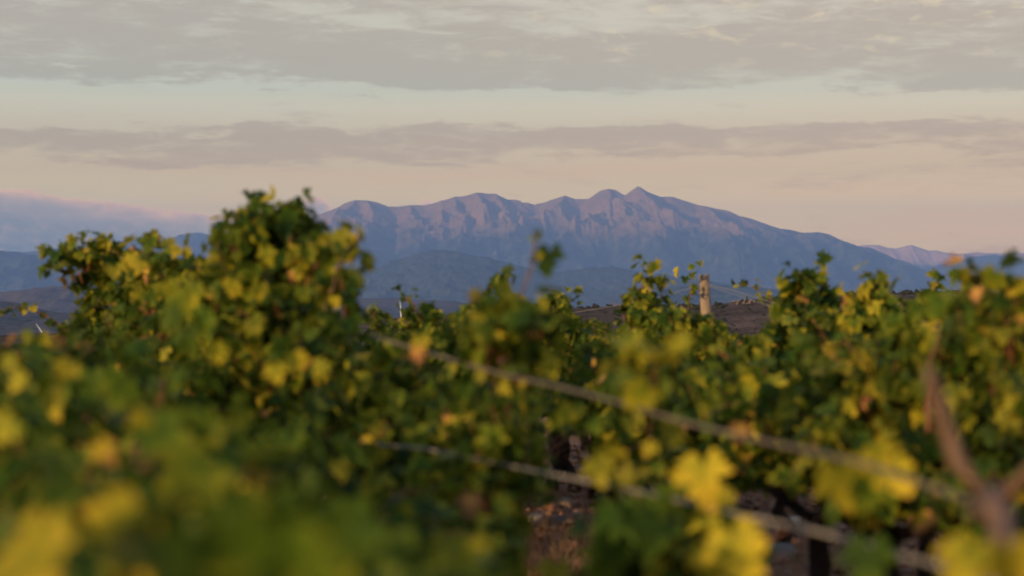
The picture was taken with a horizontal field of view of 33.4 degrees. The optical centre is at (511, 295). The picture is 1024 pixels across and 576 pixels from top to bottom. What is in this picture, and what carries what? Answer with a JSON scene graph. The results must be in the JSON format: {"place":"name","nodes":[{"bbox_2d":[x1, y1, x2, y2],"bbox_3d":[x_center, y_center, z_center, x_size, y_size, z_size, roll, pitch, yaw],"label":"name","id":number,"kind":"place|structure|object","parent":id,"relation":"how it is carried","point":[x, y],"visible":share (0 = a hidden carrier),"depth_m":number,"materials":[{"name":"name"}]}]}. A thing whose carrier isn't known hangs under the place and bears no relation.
{"place":"outdoors","nodes":[
{"label":"outdoors","id":0,"kind":"place"},
{"bbox_2d":[0,301,111,335],"bbox_3d":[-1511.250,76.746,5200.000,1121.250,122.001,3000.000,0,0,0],"label":"hill","id":1,"kind":"structure","parent":0,"point":[18,323],"depth_m":4797.92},
{"bbox_2d":[0,251,177,291],"bbox_3d":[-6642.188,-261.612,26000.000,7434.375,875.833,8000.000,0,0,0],"label":"hill","id":2,"kind":"structure","parent":0,"point":[19,271],"depth_m":24225.12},
{"bbox_2d":[20,232,211,258],"bbox_3d":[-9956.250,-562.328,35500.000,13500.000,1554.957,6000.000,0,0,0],"label":"mountain","id":3,"kind":"structure","parent":0,"point":[195,241],"depth_m":35242.30,"materials":[{"name":"blue stone"}]},
{"bbox_2d":[0,285,465,319],"bbox_3d":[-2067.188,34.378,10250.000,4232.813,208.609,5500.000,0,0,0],"label":"hill","id":4,"kind":"structure","parent":0,"point":[61,299],"depth_m":9220.53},
{"bbox_2d":[0,293,997,353],"bbox_3d":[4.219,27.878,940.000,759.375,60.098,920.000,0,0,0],"label":"hill","id":5,"kind":"structure","parent":0,"point":[739,315],"depth_m":835.22,"materials":[{"name":"brown soil"}]},
{"bbox_2d":[0,291,940,350],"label":"shrubs","id":6,"kind":"object","parent":5,"relation":"on","point":[696,311],"visible":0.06,"depth_m":851.14,"materials":[{"name":"green plant"}]},
{"bbox_2d":[555,289,994,311],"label":"bushes","id":7,"kind":"object","parent":5,"relation":"on","point":[721,306],"visible":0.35,"depth_m":888.28,"materials":[{"name":"green plant"}]},
{"bbox_2d":[0,0,1023,253],"label":"sky","id":8,"kind":"structure","parent":0,"point":[885,123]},
{"bbox_2d":[346,250,738,307],"bbox_3d":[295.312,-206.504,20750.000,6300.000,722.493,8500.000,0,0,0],"label":"hill","id":9,"kind":"structure","parent":0,"point":[445,275],"depth_m":18945.77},
{"bbox_2d":[211,186,959,292],"bbox_3d":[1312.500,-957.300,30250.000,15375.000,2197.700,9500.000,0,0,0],"label":"mountain","id":10,"kind":"structure","parent":0,"point":[608,227],"depth_m":30029.83,"materials":[{"name":"blue stone"}]},
{"bbox_2d":[326,441,944,575],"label":"dry grass","id":11,"kind":"structure","parent":0,"point":[573,554],"depth_m":10.28,"materials":[{"name":"brown plant"}]},
{"bbox_2d":[611,285,779,305],"bbox_3d":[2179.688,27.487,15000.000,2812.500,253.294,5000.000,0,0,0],"label":"hill","id":12,"kind":"structure","parent":0,"point":[719,296],"depth_m":14251.09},
{"bbox_2d":[523,417,950,575],"bbox_3d":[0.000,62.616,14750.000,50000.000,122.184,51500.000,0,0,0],"label":"ground","id":13,"kind":"structure","parent":0,"point":[791,565],"depth_m":10.93,"materials":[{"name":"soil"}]},
{"bbox_2d":[0,301,71,349],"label":"grape vine","id":14,"kind":"object","parent":13,"relation":"on","point":[49,322],"visible":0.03,"depth_m":14.20,"materials":[{"name":"green plant"}]},
{"bbox_2d":[0,331,103,409],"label":"grape vine","id":15,"kind":"object","parent":13,"relation":"on","point":[58,341],"visible":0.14,"depth_m":5.77,"materials":[{"name":"green plant"}]},
{"bbox_2d":[15,273,125,355],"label":"grape vine","id":16,"kind":"object","parent":13,"relation":"on","point":[100,307],"visible":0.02,"depth_m":11.69,"materials":[{"name":"green plant"}]},
{"bbox_2d":[0,315,224,484],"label":"grape vine","id":17,"kind":"object","parent":13,"relation":"on","point":[154,396],"visible":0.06,"depth_m":5.44,"materials":[{"name":"green plant"}]},
{"bbox_2d":[35,230,200,374],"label":"grape vine","id":18,"kind":"object","parent":13,"relation":"on","point":[103,251],"visible":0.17,"depth_m":10.75,"materials":[{"name":"green plant"}]},
{"bbox_2d":[28,331,247,433],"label":"grape vine","id":19,"kind":"object","parent":13,"relation":"on","point":[126,359],"depth_m":6.69,"materials":[{"name":"green plant"}]},
{"bbox_2d":[0,329,287,485],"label":"grape vine","id":20,"kind":"object","parent":13,"relation":"on","point":[26,397],"visible":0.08,"depth_m":4.43,"materials":[{"name":"green plant"}]},
{"bbox_2d":[0,356,327,539],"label":"grape vine","id":21,"kind":"object","parent":13,"relation":"on","point":[47,496],"visible":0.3,"depth_m":3.49,"materials":[{"name":"green plant"}]},
{"bbox_2d":[0,440,430,575],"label":"grape vine","id":22,"kind":"object","parent":13,"relation":"on","point":[33,550],"visible":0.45,"depth_m":2.12,"materials":[{"name":"green plant"}]},
{"bbox_2d":[0,407,444,575],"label":"grape vine","id":23,"kind":"object","parent":13,"relation":"on","point":[159,427],"visible":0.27,"depth_m":2.86,"materials":[{"name":"green plant"}]},
{"bbox_2d":[79,229,380,395],"bbox_3d":[-1.613,0.611,9.407,2.314,2.012,2.105,0,0,-39],"label":"grape vine","id":24,"kind":"object","parent":13,"relation":"on","point":[165,261],"visible":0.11,"depth_m":9.65,"materials":[{"name":"green plant"}]},
{"bbox_2d":[95,208,382,417],"bbox_3d":[-1.442,0.588,7.455,1.898,2.046,4.133,0,0,0],"label":"grape vine","id":25,"kind":"object","parent":13,"relation":"on","point":[178,311],"visible":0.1,"depth_m":8.16,"materials":[{"name":"green plant"}]},
{"bbox_2d":[47,483,473,575],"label":"grape vine","id":26,"kind":"object","parent":13,"relation":"on","point":[286,538],"visible":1,"depth_m":1.74,"materials":[{"name":"green plant"}]},
{"bbox_2d":[67,373,460,536],"bbox_3d":[-0.841,0.916,4.887,1.265,1.357,1.466,0,0,-20],"label":"grape vine","id":27,"kind":"object","parent":13,"relation":"on","point":[298,428],"visible":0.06,"depth_m":4.68,"materials":[{"name":"green plant"}]},
{"bbox_2d":[115,340,529,575],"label":"grape vine","id":28,"kind":"object","parent":13,"relation":"on","point":[324,488],"visible":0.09,"depth_m":4.02,"materials":[{"name":"green plant"}]},
{"bbox_2d":[148,404,500,575],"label":"grape vine","id":29,"kind":"object","parent":13,"relation":"on","point":[200,420],"visible":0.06,"depth_m":3.58,"materials":[{"name":"green plant"}]},
{"bbox_2d":[127,184,527,575],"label":"grape vine","id":30,"kind":"object","parent":13,"relation":"on","point":[262,308],"visible":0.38,"depth_m":7.43,"materials":[{"name":"green plant"}]},
{"bbox_2d":[215,219,486,574],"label":"grape vine","id":31,"kind":"object","parent":13,"relation":"on","point":[337,285],"visible":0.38,"depth_m":6.64,"materials":[{"name":"green plant"}]},
{"bbox_2d":[350,302,393,364],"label":"grape vine","id":32,"kind":"object","parent":13,"relation":"on","point":[377,317],"visible":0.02,"depth_m":12.56,"materials":[{"name":"green plant"}]},
{"bbox_2d":[333,284,452,382],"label":"grape vine","id":33,"kind":"object","parent":13,"relation":"on","point":[425,310],"visible":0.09,"depth_m":11.58,"materials":[{"name":"green plant"}]},
{"bbox_2d":[391,308,420,337],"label":"grape vine","id":34,"kind":"object","parent":13,"relation":"on","point":[401,325],"visible":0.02,"depth_m":17.24,"materials":[{"name":"green plant"}]},
{"bbox_2d":[335,494,498,575],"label":"grape vine","id":35,"kind":"object","parent":13,"relation":"on","point":[389,552],"visible":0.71,"depth_m":2.60,"materials":[{"name":"green plant"}]},
{"bbox_2d":[264,333,612,540],"bbox_3d":[-0.296,0.870,5.713,1.281,1.489,2.239,0,0,0],"label":"grape vine","id":36,"kind":"object","parent":13,"relation":"on","point":[347,445],"visible":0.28,"depth_m":5.96,"materials":[{"name":"green plant"}]},
{"bbox_2d":[331,303,562,452],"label":"grape vine","id":37,"kind":"object","parent":13,"relation":"on","point":[456,319],"visible":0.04,"depth_m":10.43,"materials":[{"name":"green plant"}]},
{"bbox_2d":[403,263,585,433],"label":"grape vine","id":38,"kind":"object","parent":13,"relation":"on","point":[498,277],"visible":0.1,"depth_m":10.00,"materials":[{"name":"green plant"}]},
{"bbox_2d":[352,229,673,575],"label":"grape vine","id":39,"kind":"object","parent":13,"relation":"on","point":[517,333],"visible":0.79,"depth_m":5.31,"materials":[{"name":"green plant"}]},
{"bbox_2d":[369,333,972,503],"bbox_3d":[0.170,0.255,4.657,0.054,0.236,3.568,0,0,-22],"label":"trellis wire","id":40,"kind":"object","parent":39,"relation":"attached to","point":[892,473],"visible":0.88,"depth_m":3.87,"materials":[{"name":"metal"}]},
{"bbox_2d":[529,513,543,521],"bbox_3d":[0.158,1.521,11.693,0.117,0.079,0.100,-5,5,-16],"label":"stone","id":41,"kind":"object","parent":13,"relation":"on","point":[538,515],"visible":0.3,"depth_m":11.65,"materials":[{"name":"stone"}]},
{"bbox_2d":[485,285,614,491],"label":"grape vine","id":42,"kind":"object","parent":13,"relation":"on","point":[558,302],"visible":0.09,"depth_m":13.44,"materials":[{"name":"green plant"}]},
{"bbox_2d":[542,502,559,511],"bbox_3d":[0.277,1.530,12.281,0.112,0.078,0.113,3,13,36],"label":"stone","id":43,"kind":"object","parent":13,"relation":"on","point":[552,506],"visible":0.34,"depth_m":12.24,"materials":[{"name":"brown stone"}]},
{"bbox_2d":[546,515,564,525],"bbox_3d":[0.296,1.526,11.541,0.138,0.082,0.111,4,-3,-9],"label":"stone","id":44,"kind":"object","parent":13,"relation":"on","point":[562,520],"visible":0.45,"depth_m":11.50,"materials":[{"name":"stone"}]},
{"bbox_2d":[558,497,573,510],"bbox_3d":[0.394,1.532,12.404,0.122,0.131,0.145,-3,22,-12],"label":"stone","id":45,"kind":"object","parent":13,"relation":"on","point":[569,504],"visible":0.54,"depth_m":12.35,"materials":[{"name":"beige stone"}]},
{"bbox_2d":[572,511,583,518],"bbox_3d":[0.457,1.525,11.821,0.079,0.065,0.123,15,-9,-13],"label":"stone","id":46,"kind":"object","parent":13,"relation":"on","point":[575,513],"visible":0.46,"depth_m":11.79,"materials":[{"name":"brown stone"}]},
{"bbox_2d":[541,318,636,498],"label":"grape vine","id":47,"kind":"object","parent":13,"relation":"on","point":[592,491],"visible":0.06,"depth_m":12.90,"materials":[{"name":"green plant"}]},
{"bbox_2d":[581,323,607,449],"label":"grape vine","id":48,"kind":"object","parent":13,"relation":"on","point":[584,443],"depth_m":17.39,"materials":[{"name":"green plant"}]},
{"bbox_2d":[524,339,706,508],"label":"grape vine","id":49,"kind":"object","parent":13,"relation":"on","point":[587,373],"visible":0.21,"depth_m":8.64,"materials":[{"name":"green plant"}]},
{"bbox_2d":[540,254,692,492],"bbox_3d":[1.057,0.651,12.154,1.919,1.916,1.206,0,0,31],"label":"grape vine","id":50,"kind":"object","parent":13,"relation":"on","point":[641,310],"visible":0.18,"depth_m":12.24,"materials":[{"name":"green plant"}]},
{"bbox_2d":[325,444,947,575],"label":"fallen leaves","id":51,"kind":"object","parent":13,"relation":"on","point":[766,508],"visible":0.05,"depth_m":11.40,"materials":[{"name":"brown plant"}]},
{"bbox_2d":[439,327,839,575],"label":"grape vine","id":52,"kind":"object","parent":13,"relation":"on","point":[662,533],"visible":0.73,"depth_m":4.31,"materials":[{"name":"green plant"}]},
{"bbox_2d":[323,437,944,568],"bbox_3d":[-0.070,0.547,5.161,0.103,0.154,5.245,0,0,-21],"label":"trellis wire","id":53,"kind":"object","parent":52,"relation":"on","point":[897,553],"visible":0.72,"depth_m":3.93,"materials":[{"name":"grey metal"}]},
{"bbox_2d":[539,314,805,534],"bbox_3d":[0.812,0.854,7.870,1.542,1.556,1.474,0,0,0],"label":"grape vine","id":54,"kind":"object","parent":13,"relation":"on","point":[686,364],"visible":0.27,"depth_m":7.58,"materials":[{"name":"green plant"}]},
{"bbox_2d":[673,260,703,315],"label":"grape vine","id":55,"kind":"object","parent":13,"relation":"on","point":[687,298],"visible":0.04,"depth_m":14.89,"materials":[{"name":"green plant"}]},
{"bbox_2d":[699,274,711,314],"bbox_3d":[1.741,0.730,15.000,0.201,1.843,0.096,0,0,0],"label":"wooden post","id":56,"kind":"object","parent":13,"relation":"on","point":[705,296],"visible":0.32,"depth_m":14.96,"materials":[{"name":"brown wood"}]},
{"bbox_2d":[574,286,697,312],"bbox_3d":[0.936,0.099,17.988,0.110,0.398,6.252,0,0,-15],"label":"trellis wire","id":57,"kind":"object","parent":56,"relation":"attached to","point":[621,304],"visible":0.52,"depth_m":17.81,"materials":[{"name":"grey metal"}]},
{"bbox_2d":[707,284,936,329],"bbox_3d":[2.333,0.069,12.177,0.065,0.352,5.671,0,0,-12],"label":"trellis wire","id":58,"kind":"object","parent":56,"relation":"attached to","point":[745,294],"visible":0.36,"depth_m":14.06,"materials":[{"name":"grey metal"}]},
{"bbox_2d":[645,303,821,384],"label":"grape vine","id":59,"kind":"object","parent":13,"relation":"on","point":[682,319],"visible":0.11,"depth_m":11.38,"materials":[{"name":"green plant"}]},
{"bbox_2d":[649,249,846,543],"bbox_3d":[1.684,0.657,10.507,1.535,1.884,1.406,0,0,-17],"label":"grape vine","id":60,"kind":"object","parent":13,"relation":"on","point":[796,294],"visible":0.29,"depth_m":10.41,"materials":[{"name":"green plant"}]},
{"bbox_2d":[768,542,795,558],"bbox_3d":[1.589,1.530,10.120,0.184,0.108,0.183,4,13,30],"label":"stone","id":61,"kind":"object","parent":13,"relation":"on","point":[783,549],"visible":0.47,"depth_m":10.07,"materials":[{"name":"grey stone"}]},
{"bbox_2d":[731,278,835,365],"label":"grape vine","id":62,"kind":"object","parent":13,"relation":"on","point":[744,283],"visible":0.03,"depth_m":13.92,"materials":[{"name":"green plant"}]},
{"bbox_2d":[668,436,915,575],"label":"grape vine","id":63,"kind":"object","parent":13,"relation":"on","point":[845,484],"visible":0.96,"depth_m":3.50,"materials":[{"name":"yellow plant"}]},
{"bbox_2d":[790,516,800,524],"bbox_3d":[1.928,1.540,11.649,0.097,0.071,0.106,-3,6,39],"label":"stone","id":64,"kind":"object","parent":13,"relation":"on","point":[798,520],"visible":0.48,"depth_m":11.61,"materials":[{"name":"grey stone"}]},
{"bbox_2d":[671,301,944,575],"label":"grape vine","id":65,"kind":"object","parent":13,"relation":"on","point":[806,396],"visible":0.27,"depth_m":6.88,"materials":[{"name":"green plant"}]},
{"bbox_2d":[746,261,942,542],"bbox_3d":[1.845,0.707,9.670,1.244,1.815,1.344,0,0,-10],"label":"grape vine","id":66,"kind":"object","parent":13,"relation":"on","point":[868,306],"visible":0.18,"depth_m":9.54,"materials":[{"name":"green plant"}]},
{"bbox_2d":[682,253,1023,575],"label":"grape vine","id":67,"kind":"object","parent":13,"relation":"on","point":[836,429],"visible":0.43,"depth_m":6.20,"materials":[{"name":"green plant"}]},
{"bbox_2d":[792,248,1023,575],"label":"grape vine","id":68,"kind":"object","parent":13,"relation":"on","point":[1003,431],"visible":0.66,"depth_m":5.75,"materials":[{"name":"green plant"}]},
{"bbox_2d":[893,267,954,330],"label":"grape vine","id":69,"kind":"object","parent":13,"relation":"on","point":[937,276],"visible":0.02,"depth_m":12.09,"materials":[{"name":"green plant"}]},
{"bbox_2d":[835,317,1022,575],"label":"grape vine","id":70,"kind":"object","parent":13,"relation":"on","point":[925,547],"visible":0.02,"depth_m":9.15,"materials":[{"name":"green plant"}]},
{"bbox_2d":[835,366,1023,575],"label":"grape vine","id":71,"kind":"object","parent":13,"relation":"on","point":[999,551],"visible":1,"depth_m":2.90,"materials":[{"name":"brown plant"}]},
{"bbox_2d":[902,323,1023,396],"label":"grape vine","id":72,"kind":"object","parent":13,"relation":"on","point":[965,380],"visible":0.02,"depth_m":8.67,"materials":[{"name":"green plant"}]},
{"bbox_2d":[859,245,1023,269],"bbox_3d":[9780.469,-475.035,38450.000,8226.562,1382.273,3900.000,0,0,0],"label":"mountain","id":73,"kind":"structure","parent":0,"point":[921,258],"depth_m":38668.33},
{"bbox_2d":[926,255,1023,292],"bbox_3d":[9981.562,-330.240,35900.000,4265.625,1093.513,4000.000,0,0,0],"label":"mountain","id":74,"kind":"structure","parent":0,"point":[1017,270],"depth_m":35837.76,"materials":[{"name":"blue stone"}]}
]}

